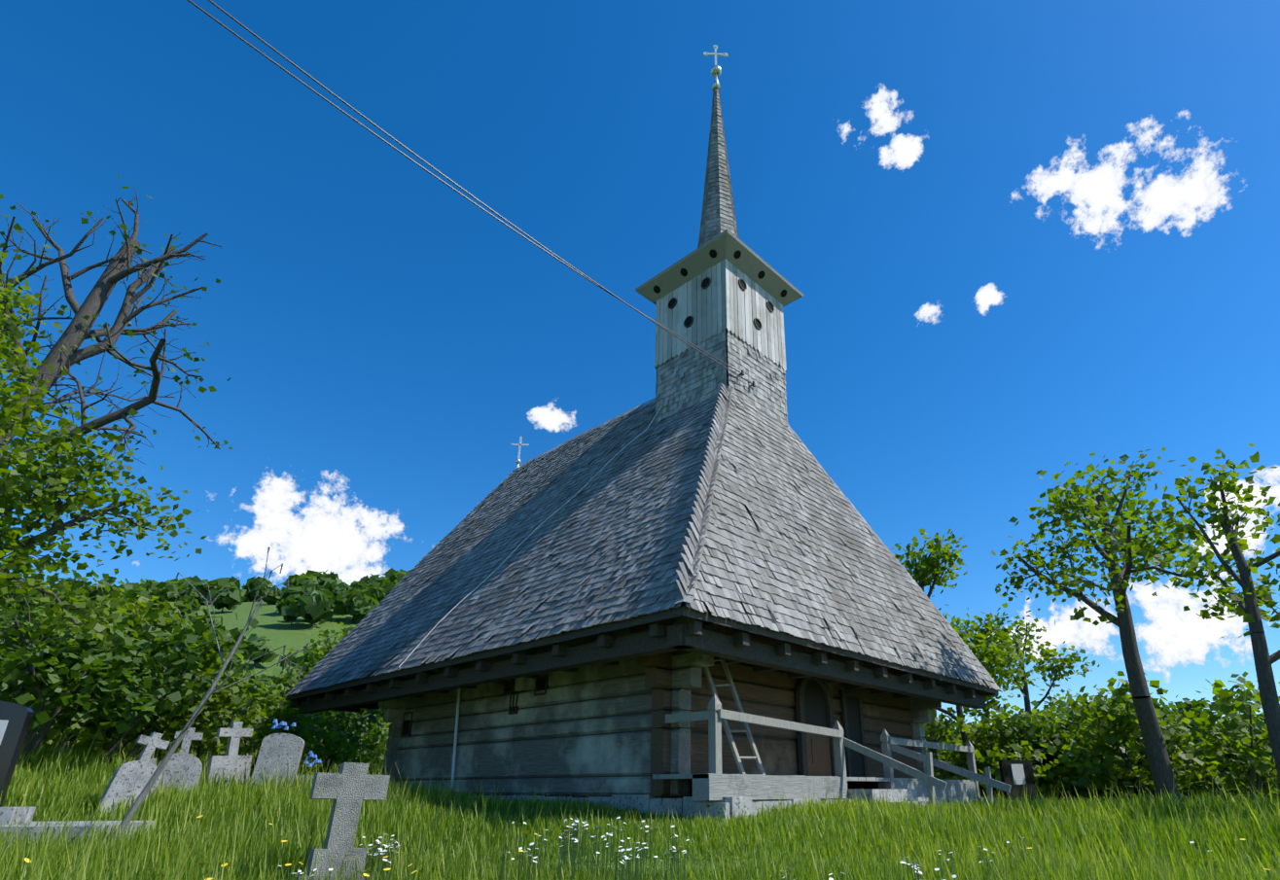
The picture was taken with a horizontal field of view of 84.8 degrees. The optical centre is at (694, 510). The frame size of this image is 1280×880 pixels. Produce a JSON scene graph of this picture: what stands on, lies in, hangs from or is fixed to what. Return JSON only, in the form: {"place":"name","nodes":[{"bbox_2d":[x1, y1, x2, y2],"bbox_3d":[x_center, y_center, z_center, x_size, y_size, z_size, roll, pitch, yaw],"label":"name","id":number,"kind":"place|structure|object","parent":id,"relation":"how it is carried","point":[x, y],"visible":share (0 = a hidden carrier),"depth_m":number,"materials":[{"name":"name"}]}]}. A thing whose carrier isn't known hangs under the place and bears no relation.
{"place":"outdoors","nodes":[
{"label":"outdoors","id":0,"kind":"place"},
{"bbox_2d":[389,615,725,795],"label":"log wall","id":1,"kind":"structure","parent":0,"point":[617,754],"depth_m":11.28,"materials":[{"name":"grey wood"}]},
{"bbox_2d":[0,0,1279,729],"label":"sky","id":2,"kind":"structure","parent":0,"point":[1018,239],"materials":[{"name":"blue"}]},
{"bbox_2d":[14,601,1279,879],"bbox_3d":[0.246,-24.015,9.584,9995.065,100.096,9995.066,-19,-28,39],"label":"terrain","id":3,"kind":"structure","parent":0,"point":[275,628],"depth_m":171.28,"materials":[{"name":"green plant"}]},
{"bbox_2d":[0,250,207,693],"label":"leafy tree","id":4,"kind":"object","parent":3,"relation":"on","point":[13,479],"depth_m":7.91,"materials":[{"name":"green plant"}]},
{"bbox_2d":[4,565,205,737],"bbox_3d":[-19.339,3.601,19.997,10.700,6.138,9.805,-19,-28,39],"label":"shrub","id":5,"kind":"object","parent":3,"relation":"on","point":[65,595],"depth_m":20.14,"materials":[{"name":"green plant"}]},
{"bbox_2d":[38,594,178,740],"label":"shrub","id":6,"kind":"object","parent":3,"relation":"on","point":[142,614],"depth_m":24.09,"materials":[{"name":"green plant"}]},
{"bbox_2d":[0,173,232,484],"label":"bare tree","id":7,"kind":"object","parent":3,"relation":"on","point":[111,276],"depth_m":13.72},
{"bbox_2d":[6,608,243,755],"bbox_3d":[-14.354,4.082,16.249,7.171,3.517,6.486,-19,-28,39],"label":"shrub","id":8,"kind":"object","parent":3,"relation":"on","point":[164,734],"depth_m":15.92,"materials":[{"name":"green plant"}]},
{"bbox_2d":[1,578,257,765],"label":"shrub","id":9,"kind":"object","parent":3,"relation":"on","point":[223,698],"depth_m":12.92,"materials":[{"name":"green plant"}]},
{"bbox_2d":[0,548,262,767],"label":"shrub","id":10,"kind":"object","parent":3,"relation":"on","point":[148,693],"depth_m":10.76,"materials":[{"name":"green plant"}]},
{"bbox_2d":[66,715,211,751],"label":"shrub","id":11,"kind":"object","parent":3,"relation":"on","point":[170,745],"depth_m":32.18,"materials":[{"name":"green plant"}]},
{"bbox_2d":[24,649,283,761],"bbox_3d":[-16.251,5.298,19.171,6.609,4.049,9.015,-5,-22,13],"label":"shrub","id":12,"kind":"object","parent":3,"relation":"on","point":[261,677],"depth_m":20.41,"materials":[{"name":"green plant"}]},
{"bbox_2d":[120,673,293,760],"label":"shrub","id":13,"kind":"object","parent":3,"relation":"on","point":[253,754],"depth_m":24.51,"materials":[{"name":"green plant"}]},
{"bbox_2d":[84,667,371,774],"bbox_3d":[-11.773,5.252,17.808,5.754,2.995,6.549,-19,-28,39],"label":"shrub","id":14,"kind":"object","parent":3,"relation":"on","point":[268,716],"depth_m":17.14,"materials":[{"name":"green plant"}]},
{"bbox_2d":[110,553,347,847],"bbox_3d":[-4.127,1.877,6.454,1.922,3.020,1.256,-10,-24,23],"label":"bare branch","id":15,"kind":"object","parent":3,"relation":"on","point":[156,774],"visible":0.98,"depth_m":6.29,"materials":[{"name":"brown plant"}]},
{"bbox_2d":[175,546,349,678],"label":"sapling catkins","id":16,"kind":"object","parent":15,"relation":"attached to","point":[261,608],"visible":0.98,"depth_m":6.79,"materials":[{"name":"green plant"}]},
{"bbox_2d":[213,705,349,766],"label":"shrub","id":17,"kind":"object","parent":3,"relation":"on","point":[304,746],"depth_m":30.17,"materials":[{"name":"green plant"}]},
{"bbox_2d":[215,711,377,769],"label":"shrub","id":18,"kind":"object","parent":3,"relation":"on","point":[330,760],"depth_m":36.13,"materials":[{"name":"green plant"}]},
{"bbox_2d":[214,669,391,775],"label":"shrub","id":19,"kind":"object","parent":3,"relation":"on","point":[370,725],"depth_m":21.19,"materials":[{"name":"green plant"}]},
{"bbox_2d":[280,621,388,764],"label":"bush","id":20,"kind":"object","parent":3,"relation":"on","point":[323,651],"depth_m":29.99,"materials":[{"name":"green plant"}]},
{"bbox_2d":[309,716,391,773],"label":"shrub","id":21,"kind":"object","parent":3,"relation":"on","point":[387,728],"depth_m":41.41,"materials":[{"name":"green plant"}]},
{"bbox_2d":[12,568,987,795],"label":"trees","id":22,"kind":"object","parent":3,"relation":"on","point":[310,597],"depth_m":200.83,"materials":[{"name":"green plant"}]},
{"bbox_2d":[0,721,1042,857],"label":"gravestones","id":23,"kind":"object","parent":3,"relation":"on","point":[135,776],"visible":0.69,"depth_m":8.58,"materials":[{"name":"stone"}]},
{"bbox_2d":[271,718,321,767],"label":"blue flowers","id":24,"kind":"object","parent":23,"relation":"on","point":[279,726],"visible":0.9,"depth_m":10.30,"materials":[{"name":"blue plant"}]},
{"bbox_2d":[0,701,1036,807],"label":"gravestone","id":25,"kind":"object","parent":23,"relation":"on","point":[18,717],"visible":0.87,"depth_m":6.47,"materials":[{"name":"black stone"}]},
{"bbox_2d":[0,719,1026,784],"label":"grave inscriptions","id":26,"kind":"object","parent":25,"relation":"attached to","point":[1017,770],"visible":1,"depth_m":14.43,"materials":[{"name":"grey"}]},
{"bbox_2d":[148,758,1100,879],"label":"concrete grave crosses","id":27,"kind":"object","parent":3,"relation":"on","point":[348,788],"visible":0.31,"depth_m":5.24,"materials":[{"name":"grey concrete"}]},
{"bbox_2d":[0,725,1279,879],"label":"grass","id":28,"kind":"structure","parent":3,"relation":"on","point":[167,847],"depth_m":7.17,"materials":[{"name":"green plant"}]},
{"bbox_2d":[21,817,1270,879],"bbox_3d":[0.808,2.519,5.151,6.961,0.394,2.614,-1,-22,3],"label":"white flowers","id":29,"kind":"object","parent":3,"relation":"on","point":[580,831],"visible":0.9,"depth_m":5.30,"materials":[{"name":"white plant"}]},
{"bbox_2d":[24,815,1271,879],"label":"yellow flowers","id":30,"kind":"object","parent":3,"relation":"on","point":[365,874],"visible":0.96,"depth_m":4.78,"materials":[{"name":"yellow plant"}]},
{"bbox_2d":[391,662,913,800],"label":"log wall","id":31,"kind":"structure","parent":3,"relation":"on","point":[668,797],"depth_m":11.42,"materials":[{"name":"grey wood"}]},
{"bbox_2d":[450,687,461,789],"bbox_3d":[-4.501,4.362,13.061,0.304,2.340,0.111,-10,-24,24],"label":"down pipe","id":32,"kind":"object","parent":31,"relation":"attached to","point":[455,733],"visible":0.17,"depth_m":13.08,"materials":[{"name":"white plastic"}]},
{"bbox_2d":[402,677,545,735],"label":"window openings","id":33,"kind":"object","parent":31,"relation":"in","point":[541,684],"depth_m":12.44,"materials":[{"name":"black"}]},
{"bbox_2d":[400,675,548,737],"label":"window frames","id":34,"kind":"structure","parent":31,"relation":"attached to","point":[512,686],"depth_m":12.30,"materials":[{"name":"wood"}]},
{"bbox_2d":[288,620,986,714],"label":"eave beams","id":35,"kind":"structure","parent":31,"relation":"attached to","point":[687,637],"depth_m":10.84,"materials":[{"name":"grey wood"}]},
{"bbox_2d":[285,399,998,709],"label":"roof deck","id":36,"kind":"structure","parent":31,"relation":"on","point":[670,613],"depth_m":11.23,"materials":[{"name":"grey wood"}]},
{"bbox_2d":[284,384,733,696],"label":"roof shingles","id":37,"kind":"object","parent":36,"relation":"on","point":[578,540],"visible":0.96,"depth_m":13.62,"materials":[{"name":"grey wood"}]},
{"bbox_2d":[398,405,662,675],"bbox_3d":[-3.167,0.400,14.748,4.818,6.330,0.597,5,-22,-13],"label":"conductor cable","id":38,"kind":"object","parent":36,"relation":"attached to","point":[520,544],"visible":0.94,"depth_m":14.42,"materials":[{"name":"white paint"}]},
{"bbox_2d":[511,44,728,468],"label":"crosses","id":39,"kind":"object","parent":36,"relation":"on","point":[705,53],"visible":0.81,"depth_m":21.04,"materials":[{"name":"white paint"}]},
{"bbox_2d":[675,387,733,604],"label":"roof ridge","id":40,"kind":"structure","parent":36,"relation":"attached to","point":[689,598],"depth_m":10.34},
{"bbox_2d":[661,328,781,415],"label":"tower","id":41,"kind":"structure","parent":36,"relation":"on","point":[727,363],"depth_m":15.25,"materials":[{"name":"grey wood"}]},
{"bbox_2d":[187,0,755,387],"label":"power lines","id":42,"kind":"object","parent":41,"relation":"attached to","point":[753,384],"visible":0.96,"depth_m":9.89,"materials":[{"name":"black metal"}]},
{"bbox_2d":[655,329,727,425],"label":"tower shingles","id":43,"kind":"object","parent":41,"relation":"attached to","point":[697,371],"visible":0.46,"depth_m":15.73,"materials":[{"name":"grey wood"}]},
{"bbox_2d":[635,228,803,307],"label":"tower cornice","id":44,"kind":"structure","parent":41,"relation":"on","point":[727,244],"depth_m":16.66,"materials":[{"name":"grey wood"}]},
{"bbox_2d":[711,117,733,227],"bbox_3d":[0.627,-9.069,19.110,2.186,7.680,2.186,-19,-28,39],"label":"spire","id":45,"kind":"object","parent":44,"relation":"on","point":[722,181],"visible":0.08,"depth_m":18.52,"materials":[{"name":"grey wood"}]},
{"bbox_2d":[711,73,720,92],"bbox_3d":[0.627,-12.609,20.532,0.257,0.650,0.257,-19,-28,39],"label":"spire cap","id":46,"kind":"object","parent":45,"relation":"on","point":[716,83],"visible":0.83,"depth_m":20.39,"materials":[{"name":"silver metal"}]},
{"bbox_2d":[710,65,721,76],"bbox_3d":[0.627,-13.003,20.690,0.340,0.289,0.340,-19,-28,39],"label":"finial ball","id":47,"kind":"object","parent":46,"relation":"on","point":[716,69],"visible":0.88,"depth_m":20.59,"materials":[{"name":"silver metal"}]},
{"bbox_2d":[697,86,738,248],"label":"spire shingles","id":48,"kind":"object","parent":45,"relation":"attached to","point":[723,212],"visible":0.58,"depth_m":18.60,"materials":[{"name":"grey wood"}]},
{"bbox_2d":[653,249,786,327],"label":"round openings","id":49,"kind":"object","parent":41,"relation":"in","point":[713,254],"visible":0.48,"depth_m":16.47,"materials":[{"name":"black"}]},
{"bbox_2d":[654,258,786,370],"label":"belfry planks","id":50,"kind":"object","parent":41,"relation":"attached to","point":[724,301],"visible":0.62,"depth_m":16.38,"materials":[{"name":"grey wood"}]},
{"bbox_2d":[667,277,774,329],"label":"belfry hole rims","id":51,"kind":"object","parent":50,"relation":"attached to","point":[705,278],"visible":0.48,"depth_m":16.37,"materials":[{"name":"black wood"}]},
{"bbox_2d":[726,327,788,430],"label":"tower shingles","id":52,"kind":"object","parent":41,"relation":"attached to","point":[765,374],"visible":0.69,"depth_m":15.82,"materials":[{"name":"grey wood"}]},
{"bbox_2d":[675,380,1000,690],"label":"roof shingles","id":53,"kind":"object","parent":36,"relation":"attached to","point":[727,579],"visible":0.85,"depth_m":12.52,"materials":[{"name":"grey wood"}]},
{"bbox_2d":[795,676,868,777],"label":"door frames","id":54,"kind":"structure","parent":31,"relation":"attached to","point":[800,719],"depth_m":12.44,"materials":[{"name":"wood"}]},
{"bbox_2d":[806,732,831,776],"bbox_3d":[2.100,4.159,11.918,0.044,0.770,0.760,-19,-28,39],"label":"door leaf","id":55,"kind":"object","parent":54,"relation":"attached to","point":[818,756],"visible":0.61,"depth_m":11.89,"materials":[{"name":"brown wood"}]},
{"bbox_2d":[804,678,864,777],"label":"dark door panels","id":56,"kind":"object","parent":54,"relation":"attached to","point":[815,710],"visible":0.67,"depth_m":12.52,"materials":[{"name":"brown wood"}]},
{"bbox_2d":[453,793,987,820],"bbox_3d":[-0.388,6.058,14.192,9.584,0.548,8.225,-19,-28,39],"label":"stone foundation","id":57,"kind":"object","parent":3,"relation":"on","point":[684,805],"visible":0.17,"depth_m":9.25,"materials":[{"name":"stone"}]},
{"bbox_2d":[652,773,976,800],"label":"porch platform","id":58,"kind":"structure","parent":57,"relation":"on","point":[711,787],"depth_m":9.66,"materials":[{"name":"grey concrete"}]},
{"bbox_2d":[703,657,765,774],"bbox_3d":[0.482,2.765,10.138,1.056,2.074,0.419,0,-22,1],"label":"ladder","id":59,"kind":"object","parent":58,"relation":"on","point":[728,731],"visible":0.58,"depth_m":10.04,"materials":[{"name":"grey wood"}]},
{"bbox_2d":[665,693,1011,805],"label":"porch rails","id":60,"kind":"object","parent":3,"relation":"on","point":[715,714],"visible":0.92,"depth_m":10.58,"materials":[{"name":"grey wood"}]},
{"bbox_2d":[847,788,941,808],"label":"porch steps","id":61,"kind":"structure","parent":3,"relation":"on","point":[891,795],"depth_m":10.69,"materials":[{"name":"grey wood"}]},
{"bbox_2d":[890,525,1031,778],"bbox_3d":[7.933,4.877,21.857,5.734,8.715,5.231,-19,-28,39],"label":"tree","id":62,"kind":"object","parent":3,"relation":"on","point":[923,565],"depth_m":22.03,"materials":[{"name":"green plant"}]},
{"bbox_2d":[924,724,1000,794],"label":"shrub","id":63,"kind":"object","parent":3,"relation":"on","point":[946,736],"depth_m":32.37,"materials":[{"name":"green plant"}]},
{"bbox_2d":[924,612,1031,797],"bbox_3d":[6.849,5.515,19.469,5.734,5.651,4.129,-19,-28,39],"label":"tree","id":64,"kind":"object","parent":3,"relation":"on","point":[993,703],"depth_m":17.76,"materials":[{"name":"green plant"}]},
{"bbox_2d":[922,700,1102,798],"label":"shrub","id":65,"kind":"object","parent":3,"relation":"on","point":[934,729],"depth_m":18.19,"materials":[{"name":"green plant"}]},
{"bbox_2d":[938,708,1108,797],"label":"shrub","id":66,"kind":"object","parent":3,"relation":"on","point":[975,728],"depth_m":22.95,"materials":[{"name":"green plant"}]},
{"bbox_2d":[938,677,1131,799],"bbox_3d":[9.957,6.443,18.724,4.891,3.200,5.439,-75,-76,67],"label":"shrub","id":67,"kind":"object","parent":3,"relation":"on","point":[1064,704],"depth_m":18.69,"materials":[{"name":"green plant"}]},
{"bbox_2d":[972,603,1117,800],"bbox_3d":[11.365,6.695,23.468,4.859,6.988,4.822,-19,-28,39],"label":"tree","id":68,"kind":"object","parent":3,"relation":"on","point":[1048,654],"depth_m":23.97,"materials":[{"name":"green plant"}]},
{"bbox_2d":[984,701,1195,802],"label":"shrub","id":69,"kind":"object","parent":3,"relation":"on","point":[1057,783],"depth_m":24.51,"materials":[{"name":"green plant"}]},
{"bbox_2d":[977,690,1233,804],"bbox_3d":[10.021,6.016,17.181,6.052,2.993,5.904,-19,-28,39],"label":"shrub","id":70,"kind":"object","parent":3,"relation":"on","point":[1163,708],"depth_m":16.85,"materials":[{"name":"green plant"}]},
{"bbox_2d":[985,447,1276,801],"bbox_3d":[8.110,2.272,13.224,4.787,7.147,5.366,-19,-28,39],"label":"leaning tree","id":71,"kind":"object","parent":3,"relation":"on","point":[1120,531],"depth_m":13.14,"materials":[{"name":"green plant"}]},
{"bbox_2d":[1034,674,1273,804],"bbox_3d":[10.604,5.520,15.795,6.102,3.091,6.077,-19,-28,39],"label":"shrub","id":72,"kind":"object","parent":3,"relation":"on","point":[1225,776],"depth_m":14.75,"materials":[{"name":"green plant"}]},
{"bbox_2d":[1046,671,1279,807],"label":"shrub","id":73,"kind":"object","parent":3,"relation":"on","point":[1126,721],"depth_m":13.69,"materials":[{"name":"green plant"}]},
{"bbox_2d":[1080,694,1279,804],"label":"shrub","id":74,"kind":"object","parent":3,"relation":"on","point":[1240,780],"depth_m":17.02,"materials":[{"name":"green plant"}]},
{"bbox_2d":[1126,443,1279,797],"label":"tree","id":75,"kind":"object","parent":3,"relation":"on","point":[1182,529],"depth_m":10.66,"materials":[{"name":"green plant"}]},
{"bbox_2d":[1139,696,1279,805],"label":"shrub","id":76,"kind":"object","parent":3,"relation":"on","point":[1227,769],"depth_m":16.33,"materials":[{"name":"green plant"}]},
{"bbox_2d":[1193,711,1279,805],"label":"shrub","id":77,"kind":"object","parent":3,"relation":"on","point":[1270,786],"depth_m":26.33,"materials":[{"name":"green plant"}]},
{"bbox_2d":[373,647,949,782],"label":"brackets","id":78,"kind":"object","parent":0,"point":[921,711],"depth_m":14.72,"materials":[{"name":"wood"}]},
{"bbox_2d":[629,617,917,795],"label":"log wall","id":79,"kind":"structure","parent":0,"point":[778,757],"depth_m":11.11,"materials":[{"name":"wood"}]}
]}

